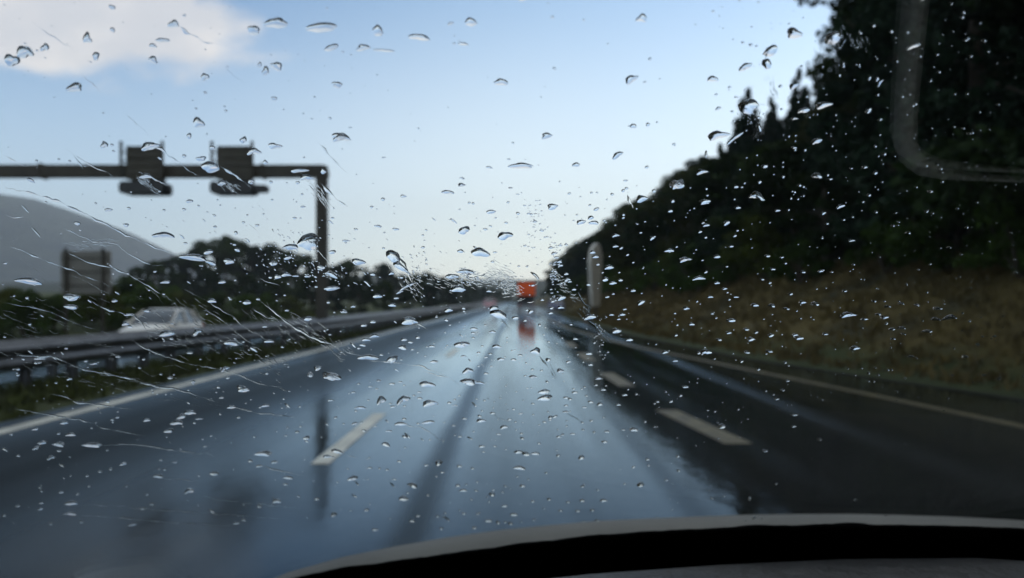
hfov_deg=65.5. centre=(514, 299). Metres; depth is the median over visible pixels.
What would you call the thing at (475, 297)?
conifer tree
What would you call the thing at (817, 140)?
raindrop
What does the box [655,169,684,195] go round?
leafy tree
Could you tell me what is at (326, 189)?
water streak
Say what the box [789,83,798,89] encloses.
raindrop
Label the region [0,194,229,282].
mountain
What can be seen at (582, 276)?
shrub
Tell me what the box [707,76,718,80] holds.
raindrop
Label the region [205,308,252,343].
water streak
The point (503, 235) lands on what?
raindrop
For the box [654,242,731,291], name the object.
shrub
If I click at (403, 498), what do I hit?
raindrop
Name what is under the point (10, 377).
opposite road
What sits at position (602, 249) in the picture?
leafy tree
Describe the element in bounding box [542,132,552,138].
raindrop
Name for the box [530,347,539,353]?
raindrop
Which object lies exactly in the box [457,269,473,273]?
raindrop
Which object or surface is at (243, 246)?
leafy tree
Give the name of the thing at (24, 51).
raindrop
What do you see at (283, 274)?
raindrop
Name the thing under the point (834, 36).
raindrop
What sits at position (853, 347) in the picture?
raindrop
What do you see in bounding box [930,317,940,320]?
raindrop
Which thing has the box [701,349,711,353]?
raindrop
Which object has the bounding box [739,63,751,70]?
raindrop
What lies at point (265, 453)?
raindrop
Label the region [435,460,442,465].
raindrop
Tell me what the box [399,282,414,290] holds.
raindrop
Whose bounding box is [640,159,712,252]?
leafy tree
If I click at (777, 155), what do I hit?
leafy tree
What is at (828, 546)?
car
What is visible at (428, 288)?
leafy tree
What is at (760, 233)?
shrub
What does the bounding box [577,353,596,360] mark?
lane dash
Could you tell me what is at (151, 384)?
water streak
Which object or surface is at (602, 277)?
shrub
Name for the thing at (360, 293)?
leafy tree
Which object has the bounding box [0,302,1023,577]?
road
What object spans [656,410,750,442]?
lane dash
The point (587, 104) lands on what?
sky
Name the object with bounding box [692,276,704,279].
raindrop
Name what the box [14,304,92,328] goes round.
water streak
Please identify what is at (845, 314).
raindrop
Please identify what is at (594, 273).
road sign
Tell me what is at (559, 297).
raindrop
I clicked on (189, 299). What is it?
shrub
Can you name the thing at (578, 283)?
shrub
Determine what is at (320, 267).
raindrop
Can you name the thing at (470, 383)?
raindrop
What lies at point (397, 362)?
water streak
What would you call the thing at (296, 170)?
raindrop
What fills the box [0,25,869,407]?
smeared water
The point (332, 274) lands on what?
raindrop
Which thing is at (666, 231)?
leafy tree
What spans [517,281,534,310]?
lorry
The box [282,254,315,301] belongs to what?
leafy tree
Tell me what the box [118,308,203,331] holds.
car
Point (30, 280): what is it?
raindrop
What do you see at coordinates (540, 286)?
hill
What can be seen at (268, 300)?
shrub
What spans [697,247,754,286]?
shrub
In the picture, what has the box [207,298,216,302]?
raindrop
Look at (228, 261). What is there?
raindrop
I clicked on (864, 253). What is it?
shrub
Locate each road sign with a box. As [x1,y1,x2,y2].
[61,248,110,335]
[584,243,601,322]
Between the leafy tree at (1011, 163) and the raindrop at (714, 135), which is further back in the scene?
the leafy tree at (1011, 163)
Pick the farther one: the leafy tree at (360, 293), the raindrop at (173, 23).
the leafy tree at (360, 293)
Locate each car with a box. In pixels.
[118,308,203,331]
[276,514,1023,577]
[483,299,496,308]
[547,298,565,311]
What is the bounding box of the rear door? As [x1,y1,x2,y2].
[518,283,534,294]
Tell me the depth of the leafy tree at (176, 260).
118.07 m
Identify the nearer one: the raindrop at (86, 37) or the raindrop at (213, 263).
the raindrop at (86, 37)
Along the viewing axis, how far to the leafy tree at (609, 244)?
70.48 m
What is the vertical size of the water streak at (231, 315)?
0.026 m
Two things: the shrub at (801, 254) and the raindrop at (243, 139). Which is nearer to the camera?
the raindrop at (243, 139)
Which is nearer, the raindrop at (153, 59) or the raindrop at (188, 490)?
the raindrop at (153, 59)
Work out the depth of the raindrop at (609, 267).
0.34 m
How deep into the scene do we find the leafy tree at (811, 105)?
41.72 m
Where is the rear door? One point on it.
(530, 289)
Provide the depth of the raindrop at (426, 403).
0.44 m
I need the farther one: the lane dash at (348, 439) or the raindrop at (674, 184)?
the lane dash at (348, 439)
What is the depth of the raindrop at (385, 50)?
0.25 m
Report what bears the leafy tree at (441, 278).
on the ground at (950, 307)
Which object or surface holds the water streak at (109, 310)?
on the car at (828, 546)
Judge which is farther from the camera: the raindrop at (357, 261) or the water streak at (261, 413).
the water streak at (261, 413)
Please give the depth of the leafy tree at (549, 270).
170.15 m
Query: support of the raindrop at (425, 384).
attached to the car at (828, 546)
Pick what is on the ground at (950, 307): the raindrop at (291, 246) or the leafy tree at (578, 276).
the leafy tree at (578, 276)
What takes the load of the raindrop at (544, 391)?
attached to the car at (828, 546)
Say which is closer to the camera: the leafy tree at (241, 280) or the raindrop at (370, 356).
the raindrop at (370, 356)
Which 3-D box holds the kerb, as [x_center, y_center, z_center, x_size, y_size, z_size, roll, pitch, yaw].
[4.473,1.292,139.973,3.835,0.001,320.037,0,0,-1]
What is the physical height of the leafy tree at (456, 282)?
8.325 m
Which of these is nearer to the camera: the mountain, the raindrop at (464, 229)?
the raindrop at (464, 229)
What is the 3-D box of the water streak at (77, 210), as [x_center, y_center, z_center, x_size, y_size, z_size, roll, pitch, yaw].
[-0.164,-0.030,0.314,0.062,0.023,0.005,0,0,-35]
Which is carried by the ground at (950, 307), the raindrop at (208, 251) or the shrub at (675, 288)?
the shrub at (675, 288)
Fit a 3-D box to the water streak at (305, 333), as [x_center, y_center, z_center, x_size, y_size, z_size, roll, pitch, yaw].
[-0.102,0.013,0.378,0.005,0.026,0.049,0,0,40]
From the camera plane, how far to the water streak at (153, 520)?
0.59 m
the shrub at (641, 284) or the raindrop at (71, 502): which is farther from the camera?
the shrub at (641, 284)
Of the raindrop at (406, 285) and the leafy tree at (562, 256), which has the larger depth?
the leafy tree at (562, 256)
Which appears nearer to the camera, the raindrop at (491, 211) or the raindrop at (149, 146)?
the raindrop at (149, 146)
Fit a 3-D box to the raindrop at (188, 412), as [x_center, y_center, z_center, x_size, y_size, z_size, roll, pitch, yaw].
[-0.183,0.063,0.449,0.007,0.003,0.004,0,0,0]
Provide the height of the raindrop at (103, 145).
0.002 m
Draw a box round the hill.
[0,275,548,301]
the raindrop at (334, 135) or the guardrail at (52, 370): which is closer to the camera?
the raindrop at (334, 135)
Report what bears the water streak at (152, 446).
on the car at (828, 546)
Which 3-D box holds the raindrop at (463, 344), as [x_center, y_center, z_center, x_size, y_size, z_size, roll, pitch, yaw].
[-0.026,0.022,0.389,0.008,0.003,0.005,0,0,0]
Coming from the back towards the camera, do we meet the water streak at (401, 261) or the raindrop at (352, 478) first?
the raindrop at (352, 478)
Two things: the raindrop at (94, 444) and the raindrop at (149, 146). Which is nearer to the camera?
the raindrop at (149, 146)
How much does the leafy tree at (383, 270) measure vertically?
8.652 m
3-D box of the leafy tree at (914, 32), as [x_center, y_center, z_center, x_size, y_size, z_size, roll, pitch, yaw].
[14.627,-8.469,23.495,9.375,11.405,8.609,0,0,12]
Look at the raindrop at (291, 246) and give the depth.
0.33 m
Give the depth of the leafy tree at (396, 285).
159.49 m
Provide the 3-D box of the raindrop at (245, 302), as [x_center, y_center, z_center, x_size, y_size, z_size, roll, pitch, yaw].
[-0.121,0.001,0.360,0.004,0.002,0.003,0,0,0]
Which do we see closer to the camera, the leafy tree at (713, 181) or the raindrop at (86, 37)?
the raindrop at (86, 37)
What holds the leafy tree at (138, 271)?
on the ground at (950, 307)
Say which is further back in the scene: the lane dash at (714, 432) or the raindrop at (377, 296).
the lane dash at (714, 432)
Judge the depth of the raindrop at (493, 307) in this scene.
0.36 m
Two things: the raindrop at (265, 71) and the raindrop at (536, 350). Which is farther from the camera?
the raindrop at (536, 350)
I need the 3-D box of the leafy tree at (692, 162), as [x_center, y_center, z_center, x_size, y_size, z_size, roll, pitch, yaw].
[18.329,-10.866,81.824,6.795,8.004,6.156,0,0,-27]
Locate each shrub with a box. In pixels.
[0,287,42,329]
[0,287,65,339]
[30,293,85,328]
[67,294,96,323]
[71,284,131,330]
[105,283,174,329]
[113,274,155,310]
[159,285,201,306]
[163,291,227,325]
[195,290,243,325]
[220,294,269,323]
[250,292,292,322]
[278,295,315,319]
[564,279,579,296]
[569,279,586,296]
[580,273,586,288]
[601,266,625,292]
[601,272,621,292]
[606,262,640,287]
[614,268,651,294]
[622,272,651,287]
[630,260,664,291]
[648,252,695,282]
[651,252,689,287]
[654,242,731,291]
[659,265,697,294]
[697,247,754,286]
[718,214,795,282]
[757,239,835,285]
[843,216,922,273]
[860,179,1018,275]
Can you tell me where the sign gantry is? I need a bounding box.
[0,141,328,336]
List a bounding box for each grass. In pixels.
[0,307,482,420]
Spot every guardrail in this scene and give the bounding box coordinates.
[0,303,483,377]
[0,305,471,387]
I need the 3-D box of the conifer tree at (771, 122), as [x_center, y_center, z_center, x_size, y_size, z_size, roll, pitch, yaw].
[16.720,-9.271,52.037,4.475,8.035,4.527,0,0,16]
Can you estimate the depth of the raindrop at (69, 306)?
0.36 m
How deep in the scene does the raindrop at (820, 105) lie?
0.27 m
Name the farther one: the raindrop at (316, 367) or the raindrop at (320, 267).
the raindrop at (316, 367)
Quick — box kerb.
[541,308,1023,400]
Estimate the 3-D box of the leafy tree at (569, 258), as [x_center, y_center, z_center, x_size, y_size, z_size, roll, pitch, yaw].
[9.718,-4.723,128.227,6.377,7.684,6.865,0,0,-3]
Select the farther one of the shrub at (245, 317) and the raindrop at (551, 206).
the shrub at (245, 317)
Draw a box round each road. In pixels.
[0,302,500,389]
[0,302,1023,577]
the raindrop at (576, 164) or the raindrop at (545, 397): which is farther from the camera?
the raindrop at (545, 397)
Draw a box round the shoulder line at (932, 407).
[528,308,1023,427]
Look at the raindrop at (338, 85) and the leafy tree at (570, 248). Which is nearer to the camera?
the raindrop at (338, 85)
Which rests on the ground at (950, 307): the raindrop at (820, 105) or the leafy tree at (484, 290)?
the leafy tree at (484, 290)
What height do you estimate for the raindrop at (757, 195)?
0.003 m
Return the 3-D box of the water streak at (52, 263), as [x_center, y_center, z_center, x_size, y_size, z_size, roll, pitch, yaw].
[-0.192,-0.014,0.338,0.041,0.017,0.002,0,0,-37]
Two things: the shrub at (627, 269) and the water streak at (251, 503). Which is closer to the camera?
the water streak at (251, 503)
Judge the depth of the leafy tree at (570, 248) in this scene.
177.62 m
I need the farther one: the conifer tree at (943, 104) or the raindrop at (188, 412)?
the conifer tree at (943, 104)
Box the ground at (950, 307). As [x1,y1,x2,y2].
[0,155,1023,422]
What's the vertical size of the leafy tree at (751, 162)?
4.882 m
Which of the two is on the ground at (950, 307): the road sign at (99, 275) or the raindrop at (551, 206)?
the road sign at (99, 275)
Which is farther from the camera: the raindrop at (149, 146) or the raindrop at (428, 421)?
the raindrop at (428, 421)
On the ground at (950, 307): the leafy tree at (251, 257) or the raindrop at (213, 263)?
the leafy tree at (251, 257)
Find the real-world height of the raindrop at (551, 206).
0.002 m
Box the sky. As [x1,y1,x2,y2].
[0,0,838,279]
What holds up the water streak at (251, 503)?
on the car at (828, 546)
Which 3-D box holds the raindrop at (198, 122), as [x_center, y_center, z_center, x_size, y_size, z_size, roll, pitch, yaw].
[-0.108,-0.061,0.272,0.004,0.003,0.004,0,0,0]
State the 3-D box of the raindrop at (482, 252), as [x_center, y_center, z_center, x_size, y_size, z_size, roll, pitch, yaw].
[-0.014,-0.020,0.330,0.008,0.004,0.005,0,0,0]
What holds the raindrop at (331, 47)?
attached to the car at (828, 546)
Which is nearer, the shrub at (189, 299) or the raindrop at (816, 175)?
the raindrop at (816, 175)
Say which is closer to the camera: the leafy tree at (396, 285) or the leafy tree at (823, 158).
the leafy tree at (823, 158)
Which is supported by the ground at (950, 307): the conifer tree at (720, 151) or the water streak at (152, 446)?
the conifer tree at (720, 151)
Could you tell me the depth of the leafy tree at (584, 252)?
77.71 m
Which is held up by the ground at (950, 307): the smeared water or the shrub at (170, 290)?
the shrub at (170, 290)
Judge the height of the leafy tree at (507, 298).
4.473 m
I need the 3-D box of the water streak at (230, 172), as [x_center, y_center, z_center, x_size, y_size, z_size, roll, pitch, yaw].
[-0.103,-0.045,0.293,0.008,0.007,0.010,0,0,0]
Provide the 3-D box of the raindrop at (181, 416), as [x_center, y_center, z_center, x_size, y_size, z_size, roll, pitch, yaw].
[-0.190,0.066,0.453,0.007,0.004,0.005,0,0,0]
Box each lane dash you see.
[311,413,385,463]
[446,349,458,355]
[564,342,577,346]
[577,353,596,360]
[600,373,634,385]
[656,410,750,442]
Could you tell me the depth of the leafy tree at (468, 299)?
213.82 m
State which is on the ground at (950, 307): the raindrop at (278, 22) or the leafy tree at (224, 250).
the leafy tree at (224, 250)
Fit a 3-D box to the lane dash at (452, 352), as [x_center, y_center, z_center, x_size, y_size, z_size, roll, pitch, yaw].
[-1.545,1.296,19.700,0.150,0.001,2.800,0,0,0]
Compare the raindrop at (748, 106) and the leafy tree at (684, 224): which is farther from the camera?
the leafy tree at (684, 224)
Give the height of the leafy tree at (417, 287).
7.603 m
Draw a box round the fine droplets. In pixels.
[0,0,1023,530]
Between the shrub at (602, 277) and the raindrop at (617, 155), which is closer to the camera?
the raindrop at (617, 155)
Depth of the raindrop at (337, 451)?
0.49 m
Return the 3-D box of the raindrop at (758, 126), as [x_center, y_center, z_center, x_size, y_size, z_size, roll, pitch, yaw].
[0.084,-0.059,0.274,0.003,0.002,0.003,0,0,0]
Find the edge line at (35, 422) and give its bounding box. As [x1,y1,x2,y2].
[0,303,501,433]
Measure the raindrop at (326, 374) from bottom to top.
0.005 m
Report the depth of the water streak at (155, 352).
0.40 m
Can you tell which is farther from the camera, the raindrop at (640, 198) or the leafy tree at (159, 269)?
the leafy tree at (159, 269)
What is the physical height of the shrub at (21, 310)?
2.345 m
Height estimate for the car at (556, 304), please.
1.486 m
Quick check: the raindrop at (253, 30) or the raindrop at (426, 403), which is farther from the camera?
the raindrop at (426, 403)
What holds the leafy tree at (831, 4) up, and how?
on the ground at (950, 307)
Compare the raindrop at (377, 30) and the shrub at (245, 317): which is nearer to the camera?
the raindrop at (377, 30)
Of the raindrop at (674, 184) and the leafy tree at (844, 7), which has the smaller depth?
the raindrop at (674, 184)
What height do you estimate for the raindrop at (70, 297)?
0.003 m
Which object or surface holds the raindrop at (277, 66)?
attached to the car at (828, 546)
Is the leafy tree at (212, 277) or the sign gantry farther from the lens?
the leafy tree at (212, 277)
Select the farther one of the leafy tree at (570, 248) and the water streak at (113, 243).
the leafy tree at (570, 248)
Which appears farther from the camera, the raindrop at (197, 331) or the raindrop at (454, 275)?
the raindrop at (197, 331)
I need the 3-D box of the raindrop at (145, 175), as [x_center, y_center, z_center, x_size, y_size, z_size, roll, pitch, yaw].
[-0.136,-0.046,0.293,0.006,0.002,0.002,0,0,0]
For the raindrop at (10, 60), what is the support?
attached to the car at (828, 546)
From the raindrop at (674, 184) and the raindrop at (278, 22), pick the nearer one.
the raindrop at (278, 22)
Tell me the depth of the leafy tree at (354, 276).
138.87 m
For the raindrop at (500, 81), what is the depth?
0.26 m
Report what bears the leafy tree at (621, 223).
on the ground at (950, 307)
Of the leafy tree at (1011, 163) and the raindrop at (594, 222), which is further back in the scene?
the leafy tree at (1011, 163)
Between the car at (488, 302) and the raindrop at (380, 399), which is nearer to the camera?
the raindrop at (380, 399)
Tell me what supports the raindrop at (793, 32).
attached to the car at (828, 546)
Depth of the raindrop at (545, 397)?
0.43 m
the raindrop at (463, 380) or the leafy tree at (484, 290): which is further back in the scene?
the leafy tree at (484, 290)
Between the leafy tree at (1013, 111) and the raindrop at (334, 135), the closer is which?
the raindrop at (334, 135)
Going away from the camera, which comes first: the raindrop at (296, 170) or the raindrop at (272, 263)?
the raindrop at (296, 170)
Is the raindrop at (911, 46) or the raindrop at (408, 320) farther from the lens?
the raindrop at (408, 320)
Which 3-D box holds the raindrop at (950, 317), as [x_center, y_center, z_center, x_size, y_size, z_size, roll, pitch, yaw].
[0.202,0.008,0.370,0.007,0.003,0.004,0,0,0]
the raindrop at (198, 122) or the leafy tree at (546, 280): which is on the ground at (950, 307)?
the leafy tree at (546, 280)
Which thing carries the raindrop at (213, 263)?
attached to the car at (828, 546)
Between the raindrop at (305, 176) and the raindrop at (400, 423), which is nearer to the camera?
the raindrop at (305, 176)
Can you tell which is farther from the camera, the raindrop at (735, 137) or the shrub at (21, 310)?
the shrub at (21, 310)
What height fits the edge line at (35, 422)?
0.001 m
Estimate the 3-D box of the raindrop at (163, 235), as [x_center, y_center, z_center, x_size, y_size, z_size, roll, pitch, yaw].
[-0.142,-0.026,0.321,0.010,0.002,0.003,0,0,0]
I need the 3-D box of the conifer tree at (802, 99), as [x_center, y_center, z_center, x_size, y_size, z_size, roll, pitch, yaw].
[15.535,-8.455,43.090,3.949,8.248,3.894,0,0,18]
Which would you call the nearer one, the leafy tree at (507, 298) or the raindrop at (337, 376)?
the raindrop at (337, 376)
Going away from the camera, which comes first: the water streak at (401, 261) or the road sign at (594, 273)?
the water streak at (401, 261)
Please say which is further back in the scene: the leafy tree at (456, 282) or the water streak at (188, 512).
the leafy tree at (456, 282)
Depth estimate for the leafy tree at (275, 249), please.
126.45 m
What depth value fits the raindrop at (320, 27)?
0.24 m
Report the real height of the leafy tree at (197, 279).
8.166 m
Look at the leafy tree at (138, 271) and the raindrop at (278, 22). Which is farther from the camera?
the leafy tree at (138, 271)
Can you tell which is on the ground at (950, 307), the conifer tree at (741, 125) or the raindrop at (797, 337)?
the conifer tree at (741, 125)
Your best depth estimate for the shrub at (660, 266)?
42.79 m
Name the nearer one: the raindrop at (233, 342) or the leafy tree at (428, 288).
the raindrop at (233, 342)
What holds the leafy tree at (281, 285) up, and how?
on the ground at (950, 307)
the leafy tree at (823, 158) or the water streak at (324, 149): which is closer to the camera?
the water streak at (324, 149)
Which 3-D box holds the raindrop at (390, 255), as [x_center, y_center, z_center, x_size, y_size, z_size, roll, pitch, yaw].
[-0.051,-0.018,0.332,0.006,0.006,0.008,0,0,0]
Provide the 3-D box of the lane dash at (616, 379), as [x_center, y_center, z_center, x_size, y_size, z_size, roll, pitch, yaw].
[1.652,1.296,13.100,0.265,0.001,2.209,0,0,-2]
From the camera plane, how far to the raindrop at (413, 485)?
0.54 m
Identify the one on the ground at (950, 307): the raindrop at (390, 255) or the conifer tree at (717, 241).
the conifer tree at (717, 241)
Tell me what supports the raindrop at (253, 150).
attached to the car at (828, 546)
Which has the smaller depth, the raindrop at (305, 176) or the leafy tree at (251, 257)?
the raindrop at (305, 176)
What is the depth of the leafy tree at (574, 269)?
108.72 m
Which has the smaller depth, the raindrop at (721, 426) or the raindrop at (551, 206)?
the raindrop at (551, 206)
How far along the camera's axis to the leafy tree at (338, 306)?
84.46 m
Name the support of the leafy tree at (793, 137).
on the ground at (950, 307)
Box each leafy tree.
[121,266,151,284]
[140,260,177,292]
[153,255,194,288]
[166,272,193,295]
[173,250,215,295]
[180,240,233,296]
[189,270,223,297]
[192,235,245,300]
[215,240,270,297]
[230,274,260,298]
[239,245,280,295]
[250,243,299,298]
[264,277,288,308]
[274,250,315,298]
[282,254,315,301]
[293,275,329,315]
[304,262,342,298]
[328,262,356,302]
[328,277,349,315]
[339,259,364,303]
[345,279,374,313]
[368,262,395,301]
[372,280,396,311]
[390,274,411,305]
[393,284,419,309]
[405,272,426,306]
[413,271,446,305]
[421,284,440,307]
[436,276,455,306]
[440,288,460,305]
[443,276,467,304]
[456,279,475,303]
[479,286,490,301]
[487,288,499,299]
[496,290,506,301]
[505,294,512,302]
[543,258,563,291]
[544,267,556,293]
[549,260,564,290]
[552,261,576,288]
[553,253,566,269]
[554,248,576,284]
[562,246,575,254]
[565,237,590,279]
[568,246,581,278]
[570,238,592,269]
[574,232,624,283]
[575,227,610,283]
[592,202,644,273]
[595,195,683,265]
[602,203,660,275]
[610,198,644,226]
[618,200,681,267]
[627,180,691,260]
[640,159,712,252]
[651,153,791,255]
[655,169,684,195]
[660,166,697,220]
[672,155,711,173]
[704,139,835,251]
[729,135,887,260]
[788,113,853,206]
[790,100,870,182]
[793,0,862,103]
[801,0,967,262]
[804,1,892,190]
[807,101,853,112]
[830,0,893,41]
[866,2,1023,190]
[885,0,1023,160]
[890,0,1023,233]
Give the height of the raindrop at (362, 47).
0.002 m
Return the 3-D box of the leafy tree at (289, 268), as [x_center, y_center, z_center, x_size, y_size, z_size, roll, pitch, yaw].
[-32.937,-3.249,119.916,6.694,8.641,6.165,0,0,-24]
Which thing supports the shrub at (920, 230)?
on the ground at (950, 307)
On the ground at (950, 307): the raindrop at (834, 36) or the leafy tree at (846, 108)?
the leafy tree at (846, 108)
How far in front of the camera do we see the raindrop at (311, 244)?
0.32 m
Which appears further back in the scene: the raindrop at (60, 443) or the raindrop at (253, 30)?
the raindrop at (60, 443)
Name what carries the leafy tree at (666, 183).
on the ground at (950, 307)
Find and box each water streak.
[9,188,180,254]
[12,247,104,283]
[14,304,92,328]
[17,409,142,435]
[19,355,145,382]
[51,223,170,265]
[53,394,128,408]
[70,254,172,300]
[82,515,239,526]
[85,370,212,400]
[89,300,166,338]
[92,504,275,518]
[101,443,210,454]
[130,339,248,379]
[155,147,195,174]
[178,25,211,43]
[186,290,270,342]
[200,496,299,508]
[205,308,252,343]
[225,169,248,185]
[236,407,289,416]
[258,299,341,350]
[265,466,301,475]
[321,146,346,172]
[323,186,347,206]
[344,350,450,377]
[395,254,411,281]
[586,320,605,338]
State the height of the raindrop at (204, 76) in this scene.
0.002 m
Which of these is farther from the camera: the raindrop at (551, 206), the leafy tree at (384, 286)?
the leafy tree at (384, 286)
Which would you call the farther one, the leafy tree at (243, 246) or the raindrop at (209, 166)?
the leafy tree at (243, 246)
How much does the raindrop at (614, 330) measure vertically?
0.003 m
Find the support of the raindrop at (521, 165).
attached to the car at (828, 546)
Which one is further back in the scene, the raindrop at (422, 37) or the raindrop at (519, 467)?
the raindrop at (519, 467)
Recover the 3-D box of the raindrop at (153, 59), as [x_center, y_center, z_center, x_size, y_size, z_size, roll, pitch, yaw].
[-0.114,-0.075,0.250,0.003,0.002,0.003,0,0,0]
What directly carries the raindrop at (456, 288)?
attached to the car at (828, 546)
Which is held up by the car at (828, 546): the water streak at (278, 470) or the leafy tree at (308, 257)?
the water streak at (278, 470)
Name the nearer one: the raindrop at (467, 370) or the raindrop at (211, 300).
the raindrop at (211, 300)
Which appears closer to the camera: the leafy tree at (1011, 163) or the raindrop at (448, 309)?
the raindrop at (448, 309)
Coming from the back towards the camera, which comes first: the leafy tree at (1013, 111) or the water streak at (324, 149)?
the leafy tree at (1013, 111)
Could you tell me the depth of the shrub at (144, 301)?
37.28 m
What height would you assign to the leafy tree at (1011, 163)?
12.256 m
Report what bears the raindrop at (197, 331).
attached to the car at (828, 546)
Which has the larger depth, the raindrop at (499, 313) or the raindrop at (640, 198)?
the raindrop at (499, 313)
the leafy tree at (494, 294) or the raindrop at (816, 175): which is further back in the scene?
the leafy tree at (494, 294)
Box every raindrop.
[4,54,20,66]
[14,277,41,284]
[17,46,33,57]
[40,43,48,50]
[52,441,64,446]
[63,294,80,300]
[64,304,77,309]
[64,500,77,504]
[66,82,81,91]
[81,442,101,447]
[83,31,91,42]
[92,52,99,60]
[100,141,107,148]
[139,173,152,177]
[141,142,160,150]
[148,56,156,63]
[151,232,174,237]
[155,38,169,41]
[159,330,175,336]
[163,428,173,432]
[167,19,178,27]
[170,420,182,424]
[177,413,186,418]
[179,254,205,260]
[184,410,195,414]
[184,488,193,493]
[193,117,204,127]
[193,329,202,335]
[195,156,205,160]
[201,73,209,80]
[201,161,219,172]
[204,249,213,254]
[205,260,215,265]
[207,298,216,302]
[209,471,218,475]
[223,258,234,263]
[224,340,237,345]
[237,385,249,391]
[240,136,246,142]
[243,300,251,304]
[247,25,259,34]
[247,148,261,154]
[254,450,271,455]
[262,66,268,74]
[263,17,287,27]
[268,143,282,148]
[269,261,277,265]
[270,62,281,70]
[281,272,291,276]
[282,244,297,249]
[291,168,308,172]
[297,233,318,249]
[300,174,313,179]
[305,22,336,32]
[314,365,321,370]
[316,265,325,269]
[322,372,336,379]
[324,44,337,50]
[324,286,338,290]
[325,272,337,278]
[325,372,341,380]
[331,449,342,453]
[332,82,341,87]
[332,133,346,141]
[347,476,357,480]
[352,258,365,264]
[356,44,370,50]
[357,354,378,359]
[372,24,382,35]
[373,49,394,51]
[373,294,382,297]
[377,396,385,404]
[386,250,399,262]
[387,355,397,362]
[393,261,410,274]
[394,422,407,425]
[397,395,409,404]
[398,345,406,349]
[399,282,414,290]
[399,496,408,500]
[401,316,417,324]
[407,483,416,487]
[408,34,429,40]
[419,381,435,386]
[421,420,434,423]
[423,400,437,406]
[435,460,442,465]
[441,190,453,193]
[444,307,452,311]
[445,274,458,278]
[451,285,465,291]
[454,341,469,347]
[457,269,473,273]
[458,226,469,234]
[460,378,476,382]
[461,378,474,385]
[462,367,473,373]
[465,17,477,26]
[471,247,489,256]
[486,210,495,213]
[489,305,497,310]
[490,309,506,318]
[494,78,507,84]
[498,232,512,239]
[508,162,532,168]
[514,465,524,469]
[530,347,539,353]
[537,394,551,400]
[538,389,549,393]
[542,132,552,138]
[547,203,557,209]
[555,295,565,300]
[572,162,579,166]
[577,219,585,224]
[584,314,595,319]
[589,221,597,224]
[604,265,613,268]
[611,328,620,332]
[612,151,622,159]
[626,75,638,84]
[635,13,646,21]
[636,195,647,202]
[669,179,683,188]
[669,180,682,188]
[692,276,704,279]
[696,169,707,174]
[699,199,710,204]
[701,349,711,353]
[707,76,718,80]
[708,130,729,140]
[718,423,725,428]
[727,132,742,144]
[738,98,757,113]
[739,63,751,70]
[748,191,763,200]
[756,123,761,131]
[762,58,770,68]
[763,45,777,56]
[787,27,802,38]
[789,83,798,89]
[793,336,803,339]
[797,107,809,112]
[811,138,821,143]
[811,172,821,177]
[815,102,832,108]
[825,32,839,43]
[839,312,855,317]
[849,345,859,349]
[905,44,918,49]
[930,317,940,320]
[942,315,956,319]
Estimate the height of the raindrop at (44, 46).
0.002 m
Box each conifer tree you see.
[353,266,380,303]
[469,281,482,303]
[684,143,733,255]
[688,143,805,264]
[726,87,764,154]
[759,96,784,144]
[778,68,810,141]
[831,0,1023,249]
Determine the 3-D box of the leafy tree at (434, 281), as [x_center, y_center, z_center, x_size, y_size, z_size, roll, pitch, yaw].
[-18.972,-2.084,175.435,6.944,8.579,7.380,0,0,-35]
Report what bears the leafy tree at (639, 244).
on the ground at (950, 307)
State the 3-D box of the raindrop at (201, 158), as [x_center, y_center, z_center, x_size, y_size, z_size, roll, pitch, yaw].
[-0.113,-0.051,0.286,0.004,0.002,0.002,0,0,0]
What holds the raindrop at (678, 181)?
attached to the car at (828, 546)
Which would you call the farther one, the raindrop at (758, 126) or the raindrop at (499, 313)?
the raindrop at (499, 313)
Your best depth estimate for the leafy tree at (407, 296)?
114.60 m
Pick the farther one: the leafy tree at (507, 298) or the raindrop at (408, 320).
the leafy tree at (507, 298)
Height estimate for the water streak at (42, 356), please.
0.016 m
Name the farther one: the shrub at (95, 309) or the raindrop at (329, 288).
the shrub at (95, 309)
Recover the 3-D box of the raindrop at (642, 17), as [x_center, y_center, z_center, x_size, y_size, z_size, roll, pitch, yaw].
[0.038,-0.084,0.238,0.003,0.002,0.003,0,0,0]
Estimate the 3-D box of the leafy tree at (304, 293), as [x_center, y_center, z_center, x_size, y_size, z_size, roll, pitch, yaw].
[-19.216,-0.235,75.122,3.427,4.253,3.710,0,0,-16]
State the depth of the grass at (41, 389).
12.83 m
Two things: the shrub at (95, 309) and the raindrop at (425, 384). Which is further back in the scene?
the shrub at (95, 309)
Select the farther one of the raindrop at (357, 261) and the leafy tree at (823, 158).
the leafy tree at (823, 158)
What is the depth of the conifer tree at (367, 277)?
144.61 m
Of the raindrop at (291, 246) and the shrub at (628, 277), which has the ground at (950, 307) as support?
the shrub at (628, 277)
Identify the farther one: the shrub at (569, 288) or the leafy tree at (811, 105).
the shrub at (569, 288)
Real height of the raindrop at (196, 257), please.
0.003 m
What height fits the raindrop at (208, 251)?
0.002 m
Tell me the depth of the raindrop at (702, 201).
0.30 m
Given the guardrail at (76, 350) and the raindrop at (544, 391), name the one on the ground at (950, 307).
the guardrail at (76, 350)
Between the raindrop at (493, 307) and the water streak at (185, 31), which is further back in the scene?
the raindrop at (493, 307)
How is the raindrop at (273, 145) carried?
attached to the car at (828, 546)
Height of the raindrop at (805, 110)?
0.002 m
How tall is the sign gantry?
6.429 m
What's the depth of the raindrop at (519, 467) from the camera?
0.51 m
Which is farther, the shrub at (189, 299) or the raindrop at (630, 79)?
the shrub at (189, 299)
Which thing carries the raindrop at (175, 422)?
attached to the car at (828, 546)

